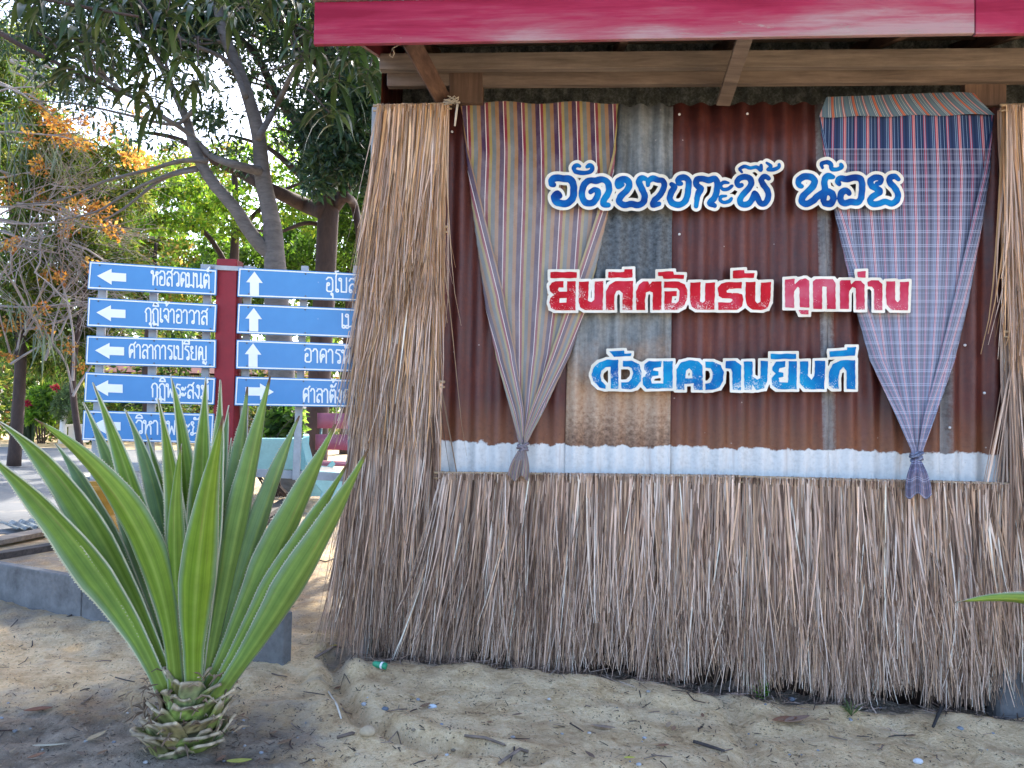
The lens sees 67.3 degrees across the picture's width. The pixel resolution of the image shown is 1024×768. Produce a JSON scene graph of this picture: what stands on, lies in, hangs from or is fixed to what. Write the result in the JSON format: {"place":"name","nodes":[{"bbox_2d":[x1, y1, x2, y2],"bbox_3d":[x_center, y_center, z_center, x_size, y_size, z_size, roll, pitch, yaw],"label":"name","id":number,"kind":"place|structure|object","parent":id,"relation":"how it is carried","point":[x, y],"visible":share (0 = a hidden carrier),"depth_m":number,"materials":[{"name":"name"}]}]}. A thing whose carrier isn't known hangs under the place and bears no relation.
{"place":"outdoors","nodes":[
{"label":"outdoors","id":0,"kind":"place"},
{"bbox_2d":[0,447,176,533],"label":"road","id":1,"kind":"structure","parent":0,"point":[12,507],"depth_m":14.07,"materials":[{"name":"concrete"}]},
{"bbox_2d":[0,518,38,530],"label":"tin scrap","id":2,"kind":"object","parent":1,"relation":"on","point":[23,524],"visible":0.53,"depth_m":8.76,"materials":[{"name":"silver metal"}]},
{"bbox_2d":[0,0,359,391],"label":"sky","id":3,"kind":"structure","parent":0,"point":[236,108],"materials":[{"name":"white"}]},
{"bbox_2d":[0,410,1023,767],"bbox_3d":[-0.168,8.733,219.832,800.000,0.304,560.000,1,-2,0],"label":"ground","id":4,"kind":"structure","parent":0,"point":[396,684],"depth_m":3.92,"materials":[{"name":"beige sand"}]},
{"bbox_2d":[4,402,35,441],"bbox_3d":[-16.163,1.223,25.266,1.348,1.478,0.591,1,-2,0],"label":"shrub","id":5,"kind":"object","parent":4,"relation":"on","point":[29,432],"visible":0.14,"depth_m":25.19,"materials":[{"name":"green plant"}]},
{"bbox_2d":[0,528,43,544],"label":"plank","id":6,"kind":"object","parent":4,"relation":"on","point":[19,536],"visible":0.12,"depth_m":8.06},
{"bbox_2d":[0,543,53,559],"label":"plank","id":7,"kind":"object","parent":4,"relation":"on","point":[24,551],"visible":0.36,"depth_m":7.44,"materials":[{"name":"grey wood"}]},
{"bbox_2d":[27,752,44,757],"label":"fallen leaf","id":8,"kind":"object","parent":4,"relation":"on","point":[36,754],"visible":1,"depth_m":3.27,"materials":[{"name":"plant"}]},
{"bbox_2d":[24,706,51,710],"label":"fallen leaf","id":9,"kind":"object","parent":4,"relation":"on","point":[38,708],"visible":1,"depth_m":3.70,"materials":[{"name":"plant"}]},
{"bbox_2d":[24,380,61,443],"bbox_3d":[-15.225,0.886,24.924,1.614,2.109,1.294,1,-2,0],"label":"shrub","id":10,"kind":"object","parent":4,"relation":"on","point":[37,405],"visible":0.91,"depth_m":24.68,"materials":[{"name":"green plant"}]},
{"bbox_2d":[33,743,65,745],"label":"fallen leaf","id":11,"kind":"object","parent":4,"relation":"on","point":[48,744],"visible":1,"depth_m":3.37,"materials":[{"name":"beige plant"}]},
{"bbox_2d":[45,376,91,443],"bbox_3d":[-13.967,0.786,24.453,1.659,2.235,1.283,1,-2,0],"label":"shrub","id":12,"kind":"object","parent":4,"relation":"on","point":[62,412],"visible":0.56,"depth_m":24.36,"materials":[{"name":"green plant"}]},
{"bbox_2d":[67,424,88,442],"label":"concrete block","id":13,"kind":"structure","parent":4,"relation":"on","point":[71,434],"depth_m":24.75,"materials":[{"name":"white concrete"}]},
{"bbox_2d":[86,730,106,740],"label":"fallen leaf","id":14,"kind":"object","parent":4,"relation":"on","point":[96,735],"visible":1,"depth_m":3.42,"materials":[{"name":"beige plant"}]},
{"bbox_2d":[0,4,197,465],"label":"tree","id":15,"kind":"object","parent":4,"relation":"on","point":[53,157],"visible":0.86,"depth_m":15.95,"materials":[{"name":"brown plant"}]},
{"bbox_2d":[89,481,118,530],"bbox_3d":[-4.509,1.386,8.357,0.640,0.600,0.635,1,-2,0],"label":"plant pot","id":16,"kind":"object","parent":4,"relation":"on","point":[101,496],"visible":0.13,"depth_m":8.15,"materials":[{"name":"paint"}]},
{"bbox_2d":[0,561,291,665],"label":"concrete kerb","id":17,"kind":"structure","parent":4,"relation":"on","point":[36,588],"depth_m":5.43,"materials":[{"name":"grey concrete"}]},
{"bbox_2d":[82,134,238,444],"bbox_3d":[-12.620,-3.440,27.317,6.082,11.348,3.516,0,-2,32],"label":"tree","id":18,"kind":"object","parent":4,"relation":"on","point":[176,253],"visible":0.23,"depth_m":26.70,"materials":[{"name":"green plant"}]},
{"bbox_2d":[0,299,340,430],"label":"wood","id":19,"kind":"object","parent":4,"relation":"on","point":[196,334],"depth_m":40.88,"materials":[{"name":"green plant"}]},
{"bbox_2d":[0,295,344,444],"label":"undergrowth","id":20,"kind":"object","parent":4,"relation":"on","point":[6,377],"visible":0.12,"depth_m":28.41,"materials":[{"name":"green plant"}]},
{"bbox_2d":[0,374,368,759],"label":"agave plant","id":21,"kind":"object","parent":4,"relation":"on","point":[192,576],"visible":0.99,"depth_m":3.39,"materials":[{"name":"green plant"}]},
{"bbox_2d":[0,0,372,491],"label":"tree","id":22,"kind":"object","parent":4,"relation":"on","point":[268,246],"visible":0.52,"depth_m":12.93,"materials":[{"name":"green plant"}]},
{"bbox_2d":[0,0,381,158],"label":"tree","id":23,"kind":"object","parent":4,"relation":"on","point":[61,73],"visible":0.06,"depth_m":7.10,"materials":[{"name":"green plant"}]},
{"bbox_2d":[104,365,331,433],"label":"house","id":24,"kind":"structure","parent":4,"relation":"on","point":[195,373],"depth_m":32.81,"materials":[{"name":"tile"}]},
{"bbox_2d":[121,403,141,411],"bbox_3d":[-16.276,0.733,32.960,0.900,1.150,0.034,1,-2,0],"label":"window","id":25,"kind":"structure","parent":24,"relation":"in","point":[123,405],"depth_m":32.94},
{"bbox_2d":[216,755,225,760],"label":"fallen leaf","id":26,"kind":"object","parent":4,"relation":"on","point":[220,758],"visible":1,"depth_m":3.24,"materials":[{"name":"plant"}]},
{"bbox_2d":[125,3,323,259],"bbox_3d":[-4.136,-6.276,20.874,11.701,16.974,9.394,1,-2,0],"label":"tree","id":27,"kind":"object","parent":4,"relation":"on","point":[205,208],"visible":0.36,"depth_m":20.00,"materials":[{"name":"green plant"}]},
{"bbox_2d":[90,259,360,480],"bbox_3d":[-1.730,0.492,4.699,1.629,2.529,0.148,1,-2,-11],"label":"sign stand","id":28,"kind":"object","parent":4,"relation":"on","point":[227,336],"visible":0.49,"depth_m":4.66,"materials":[{"name":"red paint"}]},
{"bbox_2d":[82,410,214,443],"bbox_3d":[-2.147,0.256,4.553,0.724,0.186,0.028,1,-2,-11],"label":"direction sign","id":29,"kind":"object","parent":28,"relation":"attached to","point":[148,423],"visible":0.66,"depth_m":4.54,"materials":[{"name":"blue plastic"}]},
{"bbox_2d":[84,372,215,404],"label":"direction sign","id":30,"kind":"object","parent":28,"relation":"attached to","point":[123,388],"visible":0.92,"depth_m":4.55,"materials":[{"name":"blue plastic"}]},
{"bbox_2d":[85,336,216,367],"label":"direction sign","id":31,"kind":"object","parent":28,"relation":"attached to","point":[146,351],"visible":1,"depth_m":4.56,"materials":[{"name":"blue plastic"}]},
{"bbox_2d":[87,297,217,331],"bbox_3d":[-2.134,-0.410,4.574,0.717,0.176,0.028,1,-2,-11],"label":"direction sign","id":32,"kind":"object","parent":28,"relation":"attached to","point":[140,314],"visible":1,"depth_m":4.56,"materials":[{"name":"blue plastic"}]},
{"bbox_2d":[88,261,217,295],"bbox_3d":[-2.135,-0.630,4.581,0.715,0.172,0.028,1,-2,-11],"label":"direction sign","id":33,"kind":"object","parent":28,"relation":"attached to","point":[139,278],"visible":1,"depth_m":4.57,"materials":[{"name":"blue plastic"}]},
{"bbox_2d":[234,376,355,406],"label":"direction sign","id":34,"kind":"object","parent":28,"relation":"attached to","point":[306,392],"visible":0.81,"depth_m":4.71,"materials":[{"name":"blue plastic"}]},
{"bbox_2d":[237,304,357,337],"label":"direction sign","id":35,"kind":"object","parent":28,"relation":"attached to","point":[289,320],"visible":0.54,"depth_m":4.72,"materials":[{"name":"blue plastic"}]},
{"bbox_2d":[236,340,359,371],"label":"direction sign","id":36,"kind":"object","parent":28,"relation":"attached to","point":[279,355],"visible":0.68,"depth_m":4.72,"materials":[{"name":"blue plastic"}]},
{"bbox_2d":[237,268,359,300],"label":"direction sign","id":37,"kind":"object","parent":28,"relation":"attached to","point":[286,284],"visible":0.79,"depth_m":4.73,"materials":[{"name":"blue plastic"}]},
{"bbox_2d":[227,758,251,762],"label":"fallen leaf","id":38,"kind":"object","parent":4,"relation":"on","point":[238,760],"visible":1,"depth_m":3.20,"materials":[{"name":"green plant"}]},
{"bbox_2d":[210,434,308,470],"bbox_3d":[-3.661,1.198,11.127,1.320,0.980,0.760,2,-2,-20],"label":"garden bench","id":39,"kind":"object","parent":4,"relation":"on","point":[269,449],"visible":0.14,"depth_m":10.91,"materials":[{"name":"teal paint"}]},
{"bbox_2d":[212,406,311,496],"bbox_3d":[-4.261,0.929,12.081,1.767,1.717,1.892,0,-2,27],"label":"shrub","id":40,"kind":"object","parent":4,"relation":"on","point":[279,421],"visible":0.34,"depth_m":12.34,"materials":[{"name":"green plant"}]},
{"bbox_2d":[144,0,380,460],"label":"tree","id":41,"kind":"object","parent":4,"relation":"on","point":[335,164],"visible":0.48,"depth_m":13.99,"materials":[{"name":"green plant"}]},
{"bbox_2d":[184,189,364,453],"bbox_3d":[-6.589,-3.159,24.065,6.713,10.683,5.000,1,-2,0],"label":"tree","id":42,"kind":"object","parent":4,"relation":"on","point":[299,249],"visible":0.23,"depth_m":23.10,"materials":[{"name":"green plant"}]},
{"bbox_2d":[277,739,291,744],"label":"fallen leaf","id":43,"kind":"object","parent":4,"relation":"on","point":[283,741],"visible":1,"depth_m":3.38,"materials":[{"name":"plant"}]},
{"bbox_2d":[286,435,342,498],"bbox_3d":[-2.906,1.258,11.546,0.760,0.980,1.320,2,-2,-25],"label":"garden bench","id":44,"kind":"object","parent":4,"relation":"on","point":[320,488],"visible":0.25,"depth_m":10.94,"materials":[{"name":"teal concrete"}]},
{"bbox_2d":[314,646,339,658],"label":"twig","id":45,"kind":"object","parent":4,"relation":"on","point":[323,652],"visible":0.91,"depth_m":4.68,"materials":[{"name":"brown wood"}]},
{"bbox_2d":[310,413,347,496],"bbox_3d":[-2.934,1.163,12.767,0.750,1.350,0.700,1,-2,0],"label":"slatted chair","id":46,"kind":"object","parent":4,"relation":"on","point":[325,420],"visible":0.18,"depth_m":13.01,"materials":[{"name":"paint"}]},
{"bbox_2d":[328,691,341,718],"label":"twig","id":47,"kind":"object","parent":4,"relation":"on","point":[332,697],"visible":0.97,"depth_m":3.72,"materials":[{"name":"wood"}]},
{"bbox_2d":[337,731,354,738],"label":"twig","id":48,"kind":"object","parent":4,"relation":"on","point":[345,734],"visible":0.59,"depth_m":3.48,"materials":[{"name":"brown wood"}]},
{"bbox_2d":[359,725,375,736],"bbox_3d":[-0.652,1.568,3.474,0.076,0.048,0.064,1,-2,0],"label":"pebble","id":49,"kind":"object","parent":4,"relation":"on","point":[367,730],"visible":1,"depth_m":3.45,"materials":[{"name":"beige stone"}]},
{"bbox_2d":[372,661,387,669],"bbox_3d":[-0.741,1.578,4.318,0.080,0.040,0.042,0,-2,29],"label":"wrapper","id":50,"kind":"object","parent":4,"relation":"on","point":[382,665],"visible":1,"depth_m":4.30,"materials":[{"name":"green plastic"}]},
{"bbox_2d":[389,731,401,744],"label":"twig","id":51,"kind":"object","parent":4,"relation":"on","point":[398,736],"visible":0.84,"depth_m":3.54,"materials":[{"name":"brown wood"}]},
{"bbox_2d":[387,708,406,711],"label":"twig","id":52,"kind":"object","parent":4,"relation":"on","point":[398,709],"visible":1,"depth_m":3.72,"materials":[{"name":"brown wood"}]},
{"bbox_2d":[464,734,504,745],"bbox_3d":[-0.123,1.604,3.469,0.191,0.028,0.023,1,-2,14],"label":"twig","id":53,"kind":"object","parent":4,"relation":"on","point":[483,737],"visible":1,"depth_m":3.47,"materials":[{"name":"brown wood"}]},
{"bbox_2d":[0,592,1023,766],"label":"chaff","id":54,"kind":"object","parent":4,"relation":"on","point":[18,707],"visible":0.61,"depth_m":3.68,"materials":[{"name":"brown plant"}]},
{"bbox_2d":[498,747,528,764],"bbox_3d":[-0.004,1.612,3.331,0.043,0.054,0.249,0,-2,30],"label":"twig","id":55,"kind":"object","parent":4,"relation":"on","point":[513,753],"visible":1,"depth_m":3.34,"materials":[{"name":"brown wood"}]},
{"bbox_2d":[591,724,614,727],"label":"fallen leaf","id":56,"kind":"object","parent":4,"relation":"on","point":[601,726],"visible":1,"depth_m":3.81,"materials":[{"name":"beige plant"}]},
{"bbox_2d":[313,0,1023,719],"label":"hut","id":57,"kind":"object","parent":4,"relation":"on","point":[723,88],"visible":0.45,"depth_m":4.73,"materials":[{"name":"metal"}]},
{"bbox_2d":[310,380,480,663],"bbox_3d":[-0.727,0.851,4.734,1.132,1.766,0.218,1,-2,3],"label":"thatch panel","id":58,"kind":"object","parent":57,"relation":"attached to","point":[382,520],"visible":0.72,"depth_m":4.71,"materials":[{"name":"brown plant"}]},
{"bbox_2d":[328,225,466,462],"bbox_3d":[-0.705,-0.259,4.755,0.883,1.474,0.227,1,-2,0],"label":"thatch panel","id":59,"kind":"object","parent":57,"relation":"attached to","point":[390,358],"visible":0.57,"depth_m":4.72,"materials":[{"name":"brown plant"}]},
{"bbox_2d":[343,102,460,332],"bbox_3d":[-0.679,-1.033,4.760,0.783,1.457,0.217,1,-2,4],"label":"thatch panel","id":60,"kind":"object","parent":57,"relation":"attached to","point":[404,204],"visible":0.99,"depth_m":4.74,"materials":[{"name":"brown plant"}]},
{"bbox_2d":[443,96,459,125],"bbox_3d":[-0.374,-1.689,4.755,0.108,0.185,0.046,1,-2,0],"label":"rope","id":61,"kind":"object","parent":60,"relation":"attached to","point":[450,101],"visible":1,"depth_m":4.75,"materials":[{"name":"beige fabric"}]},
{"bbox_2d":[461,101,617,480],"bbox_3d":[0.140,-0.601,4.698,0.994,2.367,0.211,1,-2,4],"label":"curtain","id":62,"kind":"object","parent":57,"relation":"hanging from","point":[528,235],"visible":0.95,"depth_m":4.80,"materials":[{"name":"fabric"}]},
{"bbox_2d":[366,471,759,686],"bbox_3d":[0.338,1.157,4.599,2.557,1.273,0.234,1,-2,4],"label":"thatch panel","id":63,"kind":"object","parent":57,"relation":"attached to","point":[642,561],"visible":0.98,"depth_m":4.58,"materials":[{"name":"brown plant"}]},
{"bbox_2d":[547,266,773,312],"bbox_3d":[0.904,-0.575,4.710,1.384,0.302,0.052,1,-2,4],"label":"letter sign","id":64,"kind":"object","parent":57,"relation":"attached to","point":[738,291],"visible":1,"depth_m":4.69,"materials":[{"name":"paint"}]},
{"bbox_2d":[545,159,783,211],"bbox_3d":[0.934,-1.224,4.730,1.463,0.342,0.052,1,-2,4],"label":"letter sign","id":65,"kind":"object","parent":57,"relation":"attached to","point":[590,189],"visible":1,"depth_m":4.70,"materials":[{"name":"paint"}]},
{"bbox_2d":[589,344,858,392],"bbox_3d":[1.281,-0.097,4.669,1.624,0.313,0.052,1,-2,4],"label":"letter sign","id":66,"kind":"object","parent":57,"relation":"attached to","point":[789,371],"visible":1,"depth_m":4.64,"materials":[{"name":"paint"}]},
{"bbox_2d":[782,268,911,316],"bbox_3d":[2.019,-0.550,4.634,0.778,0.306,0.052,1,-2,4],"label":"letter sign","id":67,"kind":"object","parent":57,"relation":"attached to","point":[804,296],"visible":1,"depth_m":4.61,"materials":[{"name":"paint"}]},
{"bbox_2d":[792,157,903,209],"bbox_3d":[2.037,-1.215,4.655,0.678,0.344,0.052,1,-2,4],"label":"letter sign","id":68,"kind":"object","parent":57,"relation":"attached to","point":[824,194],"visible":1,"depth_m":4.63,"materials":[{"name":"paint"}]},
{"bbox_2d":[691,475,1023,716],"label":"thatch panel","id":69,"kind":"object","parent":57,"relation":"attached to","point":[853,578],"visible":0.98,"depth_m":4.46,"materials":[{"name":"brown plant"}]},
{"bbox_2d":[819,92,993,498],"bbox_3d":[2.366,-0.551,4.546,1.041,2.438,0.213,1,-2,4],"label":"curtain","id":70,"kind":"object","parent":57,"relation":"hanging from","point":[934,150],"visible":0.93,"depth_m":4.64,"materials":[{"name":"fabric"}]},
{"bbox_2d":[981,103,1023,372],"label":"thatch panel","id":71,"kind":"object","parent":57,"relation":"attached to","point":[1010,133],"visible":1,"depth_m":4.51,"materials":[{"name":"brown plant"}]},
{"bbox_2d":[981,330,1023,663],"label":"thatch panel","id":72,"kind":"object","parent":57,"relation":"attached to","point":[1011,414],"visible":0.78,"depth_m":4.48,"materials":[{"name":"brown plant"}]},
{"bbox_2d":[324,652,1023,734],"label":"fallen straw","id":73,"kind":"object","parent":4,"relation":"on","point":[616,677],"visible":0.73,"depth_m":4.45,"materials":[{"name":"brown plant"}]},
{"bbox_2d":[693,740,724,751],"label":"twig","id":74,"kind":"object","parent":4,"relation":"on","point":[707,745],"visible":1,"depth_m":3.68,"materials":[{"name":"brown wood"}]},
{"bbox_2d":[749,679,769,698],"bbox_3d":[1.446,1.786,4.493,0.124,0.097,0.136,1,-2,7],"label":"weed","id":75,"kind":"object","parent":4,"relation":"on","point":[766,687],"visible":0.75,"depth_m":4.48,"materials":[{"name":"green plant"}]},
{"bbox_2d":[772,716,796,721],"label":"fallen leaf","id":76,"kind":"object","parent":4,"relation":"on","point":[780,717],"visible":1,"depth_m":4.01,"materials":[{"name":"plant"}]},
{"bbox_2d":[784,715,809,721],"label":"fallen leaf","id":77,"kind":"object","parent":4,"relation":"on","point":[799,718],"visible":1,"depth_m":4.01,"materials":[{"name":"plant"}]},
{"bbox_2d":[840,699,865,716],"bbox_3d":[1.822,1.747,4.151,0.158,0.078,0.185,1,-2,0],"label":"weed","id":78,"kind":"object","parent":4,"relation":"on","point":[848,710],"visible":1,"depth_m":4.14,"materials":[{"name":"green plant"}]},
{"bbox_2d":[913,758,922,763],"bbox_3d":[1.937,1.800,3.670,0.050,0.029,0.036,1,-2,0],"label":"pebble","id":79,"kind":"object","parent":4,"relation":"on","point":[917,761],"visible":1,"depth_m":3.66,"materials":[{"name":"white stone"}]},
{"bbox_2d":[932,693,944,727],"bbox_3d":[2.447,1.832,4.382,0.022,0.060,0.872,0,-2,34],"label":"stick","id":80,"kind":"object","parent":4,"relation":"on","point":[939,711],"visible":0.59,"depth_m":4.25,"materials":[{"name":"brown wood"}]},
{"bbox_2d":[955,591,1023,603],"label":"agave plant","id":81,"kind":"object","parent":4,"relation":"on","point":[1016,597],"visible":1,"depth_m":3.79,"materials":[{"name":"green plant"}]},
{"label":"plank","id":82,"kind":"object","parent":4,"relation":"on","visible":0},
{"bbox_2d":[270,498,284,516],"bbox_3d":[-3.078,1.621,9.514,0.160,0.060,3.013,1,-2,-5],"label":"plank","id":83,"kind":"object","parent":82,"relation":"on","point":[275,507],"visible":0.22,"depth_m":10.10,"materials":[{"name":"wood"}]}
]}

